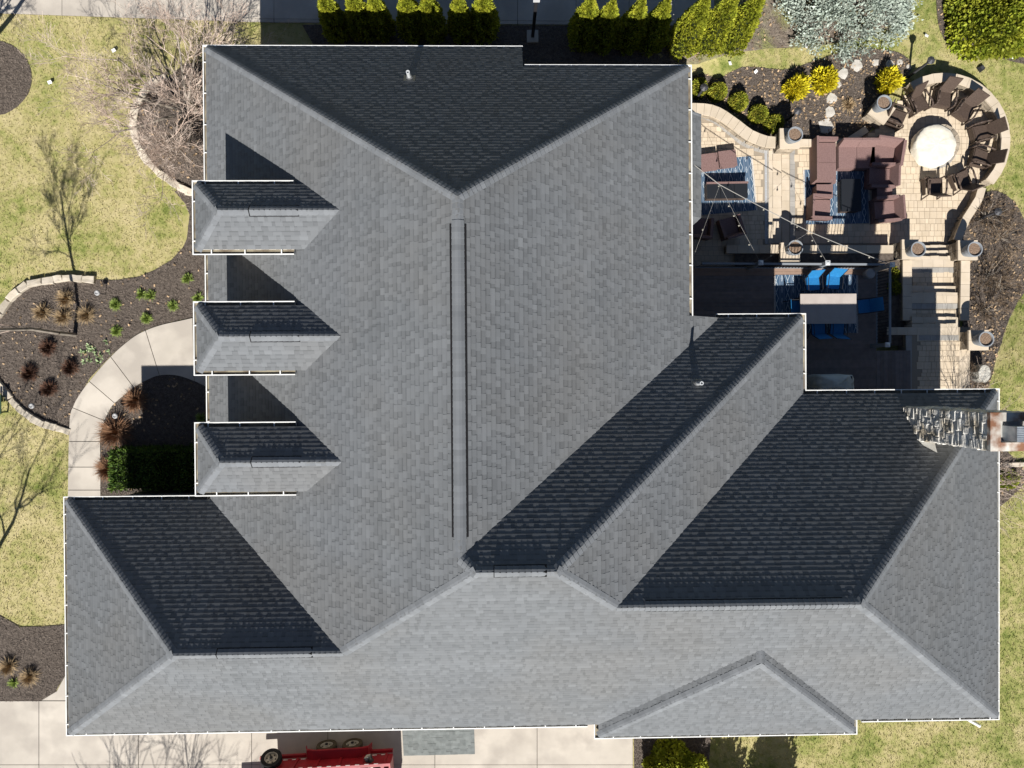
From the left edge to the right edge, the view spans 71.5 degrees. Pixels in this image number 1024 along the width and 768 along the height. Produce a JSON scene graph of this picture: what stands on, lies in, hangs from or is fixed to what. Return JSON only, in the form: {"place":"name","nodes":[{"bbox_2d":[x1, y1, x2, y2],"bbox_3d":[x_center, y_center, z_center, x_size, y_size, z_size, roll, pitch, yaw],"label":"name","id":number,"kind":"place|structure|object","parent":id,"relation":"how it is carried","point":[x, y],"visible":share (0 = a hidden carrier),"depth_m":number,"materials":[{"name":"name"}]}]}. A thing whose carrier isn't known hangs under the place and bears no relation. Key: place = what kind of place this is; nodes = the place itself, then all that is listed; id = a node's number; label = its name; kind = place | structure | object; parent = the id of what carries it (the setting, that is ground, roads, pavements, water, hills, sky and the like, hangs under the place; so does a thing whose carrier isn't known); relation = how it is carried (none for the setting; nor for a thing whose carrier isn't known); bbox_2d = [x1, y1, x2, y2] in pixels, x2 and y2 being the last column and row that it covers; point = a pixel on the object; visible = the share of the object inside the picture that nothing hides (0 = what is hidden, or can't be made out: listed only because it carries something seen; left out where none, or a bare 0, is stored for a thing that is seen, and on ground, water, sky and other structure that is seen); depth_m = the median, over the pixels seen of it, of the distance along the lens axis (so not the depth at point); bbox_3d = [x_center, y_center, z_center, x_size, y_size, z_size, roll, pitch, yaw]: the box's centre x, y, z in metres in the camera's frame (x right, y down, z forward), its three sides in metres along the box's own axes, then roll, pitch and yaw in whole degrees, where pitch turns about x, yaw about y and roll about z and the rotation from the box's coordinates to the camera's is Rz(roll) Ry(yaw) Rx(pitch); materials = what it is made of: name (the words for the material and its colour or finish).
{"place":"outdoors","nodes":[
{"label":"outdoors","id":0,"kind":"place"},
{"bbox_2d":[0,677,632,767],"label":"driveway","id":1,"kind":"structure","parent":0,"point":[32,734],"depth_m":26.25,"materials":[{"name":"concrete"}]},
{"bbox_2d":[260,738,393,767],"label":"utility trailer","id":2,"kind":"object","parent":1,"relation":"on","point":[352,753],"visible":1,"depth_m":25.52,"materials":[{"name":"red paint"}]},
{"bbox_2d":[402,729,474,755],"bbox_3d":[-2.728,13.301,26.397,2.689,0.012,0.975,0,90,-1],"label":"shingle mat","id":3,"kind":"object","parent":1,"relation":"on","point":[440,742],"visible":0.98,"depth_m":26.39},
{"bbox_2d":[0,0,713,25],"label":"driveway","id":4,"kind":"structure","parent":0,"point":[549,12],"depth_m":26.10,"materials":[{"name":"concrete"}]},
{"bbox_2d":[0,0,1023,767],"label":"ground","id":5,"kind":"structure","parent":0,"point":[66,130],"depth_m":26.09,"materials":[{"name":"plant"}]},
{"bbox_2d":[0,41,31,114],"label":"mulch bed","id":6,"kind":"object","parent":5,"relation":"on","point":[19,74],"visible":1,"depth_m":25.94,"materials":[{"name":"soil"}]},
{"bbox_2d":[0,616,64,700],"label":"mulch bed","id":7,"kind":"object","parent":5,"relation":"on","point":[46,653],"visible":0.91,"depth_m":26.09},
{"bbox_2d":[0,378,70,434],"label":"stone edging","id":8,"kind":"object","parent":5,"relation":"on","point":[22,410],"visible":1,"depth_m":25.92,"materials":[{"name":"stone"}]},
{"bbox_2d":[0,274,96,319],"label":"stone edging","id":9,"kind":"object","parent":5,"relation":"on","point":[15,293],"visible":1,"depth_m":25.86,"materials":[{"name":"stone"}]},
{"bbox_2d":[0,191,204,427],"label":"mulch bed","id":10,"kind":"object","parent":5,"relation":"on","point":[40,358],"visible":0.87,"depth_m":26.06,"materials":[{"name":"wood"}]},
{"bbox_2d":[68,318,205,495],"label":"front walk","id":11,"kind":"structure","parent":5,"relation":"on","point":[165,349],"depth_m":26.06,"materials":[{"name":"concrete"}]},
{"bbox_2d":[101,375,205,495],"bbox_3d":[-12.739,1.919,26.141,4.780,0.024,4.521,0,90,-1],"label":"mulch bed","id":12,"kind":"object","parent":5,"relation":"on","point":[171,411],"visible":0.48,"depth_m":26.13,"materials":[{"name":"wood"}]},
{"bbox_2d":[93,412,134,450],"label":"rust grass","id":13,"kind":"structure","parent":12,"relation":"on","point":[111,432],"depth_m":25.86,"materials":[{"name":"plant"}]},
{"bbox_2d":[118,385,147,413],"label":"rust grass","id":14,"kind":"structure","parent":12,"relation":"on","point":[135,401],"depth_m":25.94,"materials":[{"name":"plant"}]},
{"bbox_2d":[106,443,194,492],"bbox_3d":[-12.141,2.996,25.587,4.651,1.318,1.756,0,90,-1],"label":"yew hedge","id":15,"kind":"object","parent":12,"relation":"on","point":[150,466],"visible":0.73,"depth_m":25.21,"materials":[{"name":"green plant"}]},
{"bbox_2d":[129,74,191,195],"bbox_3d":[-12.976,-8.931,26.020,1.780,0.191,4.569,-14,91,-1],"label":"stone edging","id":16,"kind":"object","parent":5,"relation":"on","point":[185,190],"visible":0.55,"depth_m":25.95,"materials":[{"name":"stone"}]},
{"bbox_2d":[138,62,203,187],"bbox_3d":[-12.027,-9.306,26.081,3.397,0.024,5.052,0,90,-1],"label":"mulch bed","id":17,"kind":"object","parent":5,"relation":"on","point":[188,155],"visible":0.3,"depth_m":26.08,"materials":[{"name":"soil"}]},
{"bbox_2d":[8,0,289,241],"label":"bare tree","id":18,"kind":"object","parent":17,"relation":"on","point":[187,111],"visible":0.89,"depth_m":23.71,"materials":[{"name":"brown plant"}]},
{"bbox_2d":[303,25,677,65],"bbox_3d":[-0.693,-11.752,26.632,14.062,0.686,3.054,0,90,-1],"label":"mulch bed","id":19,"kind":"object","parent":5,"relation":"on","point":[567,59],"visible":0.25,"depth_m":26.33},
{"bbox_2d":[317,0,349,44],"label":"arborvitae","id":20,"kind":"object","parent":19,"relation":"on","point":[333,20],"visible":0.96,"depth_m":24.77,"materials":[{"name":"green plant"}]},
{"bbox_2d":[344,0,374,43],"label":"arborvitae","id":21,"kind":"object","parent":19,"relation":"on","point":[356,13],"visible":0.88,"depth_m":24.74,"materials":[{"name":"green plant"}]},
{"bbox_2d":[366,0,396,42],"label":"arborvitae","id":22,"kind":"object","parent":19,"relation":"on","point":[381,21],"visible":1,"depth_m":24.86,"materials":[{"name":"green plant"}]},
{"bbox_2d":[395,0,423,44],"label":"arborvitae","id":23,"kind":"object","parent":19,"relation":"on","point":[408,27],"visible":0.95,"depth_m":24.76,"materials":[{"name":"green plant"}]},
{"bbox_2d":[416,0,447,44],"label":"arborvitae","id":24,"kind":"object","parent":19,"relation":"on","point":[434,21],"visible":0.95,"depth_m":24.81,"materials":[{"name":"green plant"}]},
{"bbox_2d":[446,0,473,45],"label":"arborvitae","id":25,"kind":"object","parent":19,"relation":"on","point":[459,25],"visible":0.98,"depth_m":24.86,"materials":[{"name":"green plant"}]},
{"bbox_2d":[470,0,500,45],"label":"arborvitae","id":26,"kind":"object","parent":19,"relation":"on","point":[485,18],"visible":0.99,"depth_m":24.90,"materials":[{"name":"green plant"}]},
{"bbox_2d":[566,0,598,52],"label":"arborvitae","id":27,"kind":"object","parent":19,"relation":"on","point":[582,24],"visible":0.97,"depth_m":24.73,"materials":[{"name":"green plant"}]},
{"bbox_2d":[587,0,620,55],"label":"arborvitae","id":28,"kind":"object","parent":19,"relation":"on","point":[607,28],"visible":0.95,"depth_m":24.70,"materials":[{"name":"green plant"}]},
{"bbox_2d":[612,0,648,56],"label":"arborvitae","id":29,"kind":"object","parent":19,"relation":"on","point":[634,19],"visible":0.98,"depth_m":24.78,"materials":[{"name":"green plant"}]},
{"bbox_2d":[639,0,672,58],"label":"arborvitae","id":30,"kind":"object","parent":19,"relation":"on","point":[658,22],"visible":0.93,"depth_m":24.75,"materials":[{"name":"green plant"}]},
{"bbox_2d":[2,0,1023,494],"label":"fallen leaves","id":31,"kind":"object","parent":5,"relation":"on","point":[744,120],"visible":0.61,"depth_m":27.20,"materials":[{"name":"brown plant"}]},
{"bbox_2d":[63,45,1023,738],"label":"house","id":32,"kind":"structure","parent":5,"relation":"on","point":[501,427],"depth_m":19.48,"materials":[{"name":"grey"}]},
{"bbox_2d":[634,737,710,767],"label":"mulch bed","id":33,"kind":"object","parent":5,"relation":"on","point":[698,739],"visible":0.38,"depth_m":26.60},
{"bbox_2d":[641,738,708,767],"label":"evergreen shrub","id":34,"kind":"object","parent":33,"relation":"on","point":[674,756],"visible":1,"depth_m":25.95,"materials":[{"name":"green plant"}]},
{"bbox_2d":[769,151,781,243],"bbox_3d":[9.991,-7.145,27.120,0.563,0.414,3.646,0,90,-1],"label":"patio step","id":35,"kind":"object","parent":5,"relation":"on","point":[775,192],"visible":0.77,"depth_m":27.07,"materials":[{"name":"stone"}]},
{"bbox_2d":[668,0,901,63],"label":"soil bed","id":36,"kind":"object","parent":5,"relation":"on","point":[784,24],"visible":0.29,"depth_m":27.22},
{"bbox_2d":[666,0,710,62],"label":"arborvitae","id":37,"kind":"object","parent":36,"relation":"on","point":[689,30],"visible":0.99,"depth_m":24.95,"materials":[{"name":"green plant"}]},
{"bbox_2d":[694,0,738,59],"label":"arborvitae","id":38,"kind":"object","parent":36,"relation":"on","point":[722,18],"visible":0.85,"depth_m":24.69,"materials":[{"name":"green plant"}]},
{"bbox_2d":[717,0,765,58],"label":"arborvitae","id":39,"kind":"object","parent":36,"relation":"on","point":[746,22],"visible":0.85,"depth_m":24.76,"materials":[{"name":"green plant"}]},
{"bbox_2d":[692,49,910,138],"bbox_3d":[10.976,-10.978,27.227,8.777,0.072,3.752,0,90,-1],"label":"mulch bed","id":40,"kind":"object","parent":5,"relation":"on","point":[811,104],"visible":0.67,"depth_m":27.27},
{"bbox_2d":[727,91,748,112],"bbox_3d":[8.613,-10.738,26.892,0.800,0.746,0.825,0,90,-1],"label":"round bush","id":41,"kind":"object","parent":40,"relation":"on","point":[739,101],"visible":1,"depth_m":26.84,"materials":[{"name":"green plant"}]},
{"bbox_2d":[747,103,768,124],"bbox_3d":[9.369,-10.276,26.916,0.801,0.735,0.802,0,90,-1],"label":"round bush","id":42,"kind":"object","parent":40,"relation":"on","point":[758,113],"visible":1,"depth_m":26.85,"materials":[{"name":"green plant"}]},
{"bbox_2d":[780,72,812,102],"bbox_3d":[10.835,-11.269,26.859,1.088,0.896,1.042,-40,91,-1],"label":"golden bush","id":43,"kind":"object","parent":40,"relation":"on","point":[796,86],"visible":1,"depth_m":26.81,"materials":[{"name":"yellow plant"}]},
{"bbox_2d":[810,64,839,95],"bbox_3d":[11.926,-11.533,26.916,1.119,0.945,1.170,0,90,-1],"label":"golden bush","id":44,"kind":"object","parent":40,"relation":"on","point":[825,79],"visible":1,"depth_m":26.80,"materials":[{"name":"yellow plant"}]},
{"bbox_2d":[873,64,906,94],"bbox_3d":[14.387,-11.593,26.915,1.134,0.969,1.046,-36,91,-1],"label":"golden bush","id":45,"kind":"object","parent":40,"relation":"on","point":[889,79],"visible":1,"depth_m":26.89,"materials":[{"name":"yellow plant"}]},
{"bbox_2d":[693,267,910,389],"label":"deck","id":46,"kind":"structure","parent":5,"relation":"on","point":[736,291],"depth_m":26.22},
{"bbox_2d":[695,262,884,268],"bbox_3d":[9.973,-4.257,25.624,6.538,0.925,0.070,0,90,-1],"label":"deck railing","id":47,"kind":"object","parent":46,"relation":"on","point":[794,264],"visible":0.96,"depth_m":25.43,"materials":[{"name":"grey metal"}]},
{"bbox_2d":[774,274,857,332],"bbox_3d":[11.204,-2.948,26.189,3.121,0.012,2.161,0,90,-1],"label":"outdoor rug","id":48,"kind":"object","parent":46,"relation":"on","point":[787,288],"visible":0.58,"depth_m":26.18,"materials":[{"name":"blue fabric"}]},
{"bbox_2d":[794,294,856,323],"bbox_3d":[11.326,-2.698,25.829,2.030,0.752,1.070,0,90,-1],"label":"dining table","id":49,"kind":"object","parent":48,"relation":"on","point":[828,308],"visible":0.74,"depth_m":25.45,"materials":[{"name":"stone"}]},
{"bbox_2d":[806,374,853,389],"bbox_3d":[11.509,0.002,25.612,1.474,1.190,0.733,0,90,-1],"label":"covered grill","id":50,"kind":"object","parent":46,"relation":"on","point":[829,382],"visible":0.81,"depth_m":25.17,"materials":[{"name":"fabric"}]},
{"bbox_2d":[857,296,884,314],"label":"sling chair","id":51,"kind":"object","parent":46,"relation":"on","point":[868,305],"visible":0.92,"depth_m":25.76,"materials":[{"name":"fabric"}]},
{"bbox_2d":[876,268,890,343],"bbox_3d":[13.428,-2.799,25.706,0.070,0.925,2.674,0,90,-1],"label":"deck railing","id":52,"kind":"object","parent":46,"relation":"on","point":[889,302],"visible":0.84,"depth_m":25.54,"materials":[{"name":"grey metal"}]},
{"bbox_2d":[773,0,923,69],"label":"blue conifer","id":53,"kind":"object","parent":5,"relation":"on","point":[900,26],"visible":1,"depth_m":26.44,"materials":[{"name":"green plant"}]},
{"bbox_2d":[899,260,911,320],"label":"stair wall","id":54,"kind":"structure","parent":5,"relation":"on","point":[905,299],"depth_m":26.59,"materials":[{"name":"stone"}]},
{"bbox_2d":[906,295,959,326],"bbox_3d":[15.848,-2.733,27.340,1.929,1.360,1.202,0,90,-1],"label":"stair landing","id":55,"kind":"object","parent":5,"relation":"on","point":[934,306],"visible":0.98,"depth_m":26.67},
{"bbox_2d":[904,317,957,326],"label":"stone steps","id":56,"kind":"structure","parent":55,"relation":"on","point":[933,322],"depth_m":26.52,"materials":[{"name":"stone"}]},
{"bbox_2d":[912,259,956,285],"bbox_3d":[15.986,-4.042,27.480,1.823,1.068,1.404,0,90,-1],"label":"stair landing","id":57,"kind":"object","parent":5,"relation":"on","point":[932,272],"visible":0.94,"depth_m":26.95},
{"bbox_2d":[912,286,956,295],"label":"stone steps","id":58,"kind":"structure","parent":5,"relation":"on","point":[933,290],"depth_m":26.80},
{"bbox_2d":[953,261,969,320],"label":"stair wall","id":59,"kind":"structure","parent":5,"relation":"on","point":[961,279],"depth_m":26.49,"materials":[{"name":"stone"}]},
{"bbox_2d":[936,0,1023,63],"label":"mulch bed","id":60,"kind":"object","parent":5,"relation":"on","point":[944,30],"visible":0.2,"depth_m":27.35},
{"bbox_2d":[943,0,1023,62],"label":"evergreen shrub","id":61,"kind":"object","parent":60,"relation":"on","point":[992,29],"visible":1,"depth_m":26.59,"materials":[{"name":"green plant"}]},
{"bbox_2d":[962,191,1023,388],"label":"mulch bed","id":62,"kind":"object","parent":5,"relation":"on","point":[972,293],"visible":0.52,"depth_m":27.43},
{"bbox_2d":[0,0,1023,767],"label":"mulch chips","id":63,"kind":"object","parent":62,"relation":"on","point":[190,270],"visible":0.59,"depth_m":26.11,"materials":[{"name":"wood"}]},
{"bbox_2d":[969,192,1021,243],"bbox_3d":[18.378,-6.360,26.983,1.779,1.305,1.950,39,90,-1],"label":"bare shrub","id":64,"kind":"object","parent":62,"relation":"on","point":[997,205],"visible":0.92,"depth_m":27.07,"materials":[{"name":"brown plant"}]},
{"bbox_2d":[974,246,1021,298],"bbox_3d":[18.511,-4.244,26.942,1.819,1.393,1.818,21,90,-1],"label":"bare shrub","id":65,"kind":"object","parent":62,"relation":"on","point":[990,278],"visible":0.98,"depth_m":26.99,"materials":[{"name":"brown plant"}]},
{"bbox_2d":[978,215,1023,267],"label":"bare shrub","id":66,"kind":"object","parent":62,"relation":"on","point":[1014,238],"visible":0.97,"depth_m":27.03,"materials":[{"name":"brown plant"}]},
{"bbox_2d":[972,384,1023,505],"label":"mulch bed","id":67,"kind":"object","parent":5,"relation":"on","point":[1002,461],"visible":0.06,"depth_m":26.81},
{"bbox_2d":[968,360,1023,540],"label":"bare tree","id":68,"kind":"object","parent":67,"relation":"on","point":[1009,481],"visible":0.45,"depth_m":23.96,"materials":[{"name":"brown plant"}]},
{"bbox_2d":[693,118,772,267],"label":"patio","id":69,"kind":"structure","parent":0,"point":[715,137],"depth_m":26.89,"materials":[{"name":"stone"}]},
{"bbox_2d":[693,218,713,240],"bbox_3d":[7.038,-5.782,26.450,0.820,0.770,0.836,6,90,-1],"label":"wicker armchair","id":70,"kind":"object","parent":69,"relation":"on","point":[707,231],"visible":0.69,"depth_m":26.47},
{"bbox_2d":[701,156,756,214],"bbox_3d":[8.085,-7.499,26.863,2.221,0.012,2.058,-5,90,-1],"label":"outdoor rug","id":71,"kind":"object","parent":69,"relation":"on","point":[743,169],"visible":0.54,"depth_m":26.87,"materials":[{"name":"blue fabric"}]},
{"bbox_2d":[704,181,747,200],"bbox_3d":[8.014,-7.222,26.643,1.560,0.445,0.605,-1,90,-1],"label":"coffee table","id":72,"kind":"object","parent":71,"relation":"on","point":[711,189],"visible":0.99,"depth_m":26.45,"materials":[{"name":"wicker"}]},
{"bbox_2d":[716,214,746,240],"bbox_3d":[8.157,-5.807,26.473,0.820,0.770,0.836,-16,91,-1],"label":"wicker armchair","id":73,"kind":"object","parent":69,"relation":"on","point":[729,228],"visible":0.97,"depth_m":26.48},
{"bbox_2d":[692,103,775,150],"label":"garden wall","id":74,"kind":"structure","parent":69,"relation":"on","point":[734,126],"depth_m":26.50,"materials":[{"name":"stone"}]},
{"bbox_2d":[724,245,779,253],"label":"planter wall","id":75,"kind":"structure","parent":69,"relation":"on","point":[751,249],"depth_m":26.61,"materials":[{"name":"stone"}]},
{"bbox_2d":[773,87,992,267],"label":"patio","id":76,"kind":"structure","parent":0,"point":[930,220],"depth_m":27.33,"materials":[{"name":"stone"}]},
{"bbox_2d":[773,128,799,154],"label":"stone pillar","id":77,"kind":"structure","parent":76,"relation":"on","point":[782,147],"depth_m":26.33,"materials":[{"name":"stone"}]},
{"bbox_2d":[803,170,869,224],"bbox_3d":[12.461,-7.189,27.267,2.571,0.012,2.109,-1,90,-1],"label":"outdoor rug","id":78,"kind":"object","parent":76,"relation":"on","point":[862,216],"visible":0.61,"depth_m":27.28,"materials":[{"name":"blue fabric"}]},
{"bbox_2d":[806,193,832,220],"bbox_3d":[11.624,-6.664,26.840,0.876,0.790,0.940,2,90,-1],"label":"wicker armchair","id":79,"kind":"object","parent":78,"relation":"on","point":[817,207],"visible":1,"depth_m":26.87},
{"bbox_2d":[809,136,837,184],"bbox_3d":[11.795,-8.445,26.811,0.956,0.830,1.676,0,90,-1],"label":"wicker loveseat","id":80,"kind":"object","parent":78,"relation":"on","point":[822,156],"visible":0.98,"depth_m":26.86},
{"bbox_2d":[837,179,860,212],"bbox_3d":[12.829,-7.144,27.076,0.740,0.422,1.220,-1,90,-1],"label":"coffee table","id":81,"kind":"object","parent":78,"relation":"on","point":[848,195],"visible":1,"depth_m":26.87,"materials":[{"name":"wicker"}]},
{"bbox_2d":[836,138,880,170],"bbox_3d":[13.044,-8.663,26.866,1.408,0.770,1.025,0,90,-1],"label":"wicker loveseat","id":82,"kind":"object","parent":78,"relation":"on","point":[853,154],"visible":0.94,"depth_m":26.88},
{"bbox_2d":[801,245,892,252],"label":"planter wall","id":83,"kind":"structure","parent":76,"relation":"on","point":[843,249],"depth_m":26.80,"materials":[{"name":"stone"}]},
{"bbox_2d":[735,253,892,265],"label":"planter soil","id":84,"kind":"structure","parent":83,"relation":"in","point":[831,257],"depth_m":26.81,"materials":[{"name":"soil"}]},
{"bbox_2d":[861,103,895,128],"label":"stone pillar","id":85,"kind":"structure","parent":76,"relation":"on","point":[875,120],"depth_m":26.68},
{"bbox_2d":[864,162,900,189],"bbox_3d":[14.006,-7.855,26.892,0.996,0.770,0.940,2,90,-1],"label":"wicker armchair","id":86,"kind":"object","parent":76,"relation":"on","point":[884,175],"visible":0.91,"depth_m":26.90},
{"bbox_2d":[869,194,906,223],"bbox_3d":[14.207,-6.601,26.904,0.976,0.770,0.980,-4,90,-1],"label":"wicker armchair","id":87,"kind":"object","parent":76,"relation":"on","point":[888,209],"visible":1,"depth_m":26.92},
{"bbox_2d":[870,135,906,165],"bbox_3d":[14.114,-8.704,26.838,1.030,0.870,1.026,8,90,-1],"label":"wicker corner seat","id":88,"kind":"object","parent":76,"relation":"on","point":[889,149],"visible":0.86,"depth_m":26.82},
{"bbox_2d":[884,98,910,131],"bbox_3d":[14.492,-10.161,26.814,0.913,0.984,0.716,24,90,-1],"label":"patio chair","id":89,"kind":"object","parent":76,"relation":"on","point":[897,117],"visible":0.93,"depth_m":26.93,"materials":[{"name":"fabric"}]},
{"bbox_2d":[891,239,921,259],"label":"stone pillar","id":90,"kind":"structure","parent":76,"relation":"on","point":[899,250],"depth_m":26.40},
{"bbox_2d":[901,80,933,118],"bbox_3d":[15.383,-10.741,26.828,0.716,0.984,0.913,-26,91,-1],"label":"patio chair","id":91,"kind":"object","parent":76,"relation":"on","point":[918,101],"visible":1,"depth_m":26.93,"materials":[{"name":"fabric"}]},
{"bbox_2d":[919,176,951,199],"bbox_3d":[16.044,-7.411,26.864,0.716,0.984,0.913,-2,90,-1],"label":"patio chair","id":92,"kind":"object","parent":76,"relation":"on","point":[934,187],"visible":1,"depth_m":26.98,"materials":[{"name":"fabric"}]},
{"bbox_2d":[917,123,959,168],"bbox_3d":[16.258,-9.140,27.120,1.760,0.490,1.751,0,90,-1],"label":"fire pit","id":93,"kind":"object","parent":76,"relation":"on","point":[953,131],"visible":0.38,"depth_m":26.89,"materials":[{"name":"stone"}]},
{"bbox_2d":[910,124,956,168],"bbox_3d":[16.013,-9.027,26.965,1.607,0.391,1.599,0,90,-1],"label":"fire pit cover","id":94,"kind":"object","parent":93,"relation":"on","point":[933,146],"visible":1,"depth_m":26.80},
{"bbox_2d":[929,76,963,111],"bbox_3d":[16.414,-10.950,26.848,0.716,0.984,0.913,9,90,-1],"label":"patio chair","id":95,"kind":"object","parent":76,"relation":"on","point":[945,94],"visible":0.95,"depth_m":26.94,"materials":[{"name":"fabric"}]},
{"bbox_2d":[902,73,1009,186],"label":"seat wall","id":96,"kind":"structure","parent":76,"relation":"on","point":[991,107],"depth_m":26.89,"materials":[{"name":"stone"}]},
{"bbox_2d":[946,240,977,261],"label":"stone pillar","id":97,"kind":"structure","parent":76,"relation":"on","point":[954,251],"depth_m":26.46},
{"bbox_2d":[945,166,984,195],"bbox_3d":[17.155,-7.676,26.886,0.716,0.984,0.913,-23,91,-1],"label":"patio chair","id":98,"kind":"object","parent":76,"relation":"on","point":[962,179],"visible":0.98,"depth_m":26.98,"materials":[{"name":"fabric"}]},
{"bbox_2d":[948,187,985,242],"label":"garden wall","id":99,"kind":"structure","parent":76,"relation":"on","point":[965,216],"depth_m":26.97,"materials":[{"name":"stone"}]},
{"bbox_2d":[947,88,989,125],"bbox_3d":[17.284,-10.489,26.870,0.716,0.984,0.913,33,90,-1],"label":"patio chair","id":100,"kind":"object","parent":76,"relation":"on","point":[963,112],"visible":1,"depth_m":26.96,"materials":[{"name":"fabric"}]},
{"bbox_2d":[964,144,1007,170],"bbox_3d":[17.928,-8.609,26.896,0.913,0.984,0.716,15,90,-1],"label":"patio chair","id":101,"kind":"object","parent":76,"relation":"on","point":[978,155],"visible":1,"depth_m":26.98,"materials":[{"name":"fabric"}]},
{"bbox_2d":[964,116,1008,146],"bbox_3d":[17.943,-9.592,26.889,0.913,0.984,0.716,-15,91,-1],"label":"patio chair","id":102,"kind":"object","parent":76,"relation":"on","point":[984,132],"visible":1,"depth_m":26.97,"materials":[{"name":"fabric"}]},
{"bbox_2d":[878,260,904,341],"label":"planter soil","id":103,"kind":"structure","parent":0,"point":[895,313],"depth_m":26.83,"materials":[{"name":"soil"}]},
{"bbox_2d":[887,327,969,388],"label":"garden path","id":104,"kind":"structure","parent":0,"point":[939,359],"depth_m":26.39,"materials":[{"name":"stone"}]},
{"bbox_2d":[960,330,988,349],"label":"stone pillar","id":105,"kind":"structure","parent":104,"relation":"on","point":[966,343],"depth_m":25.86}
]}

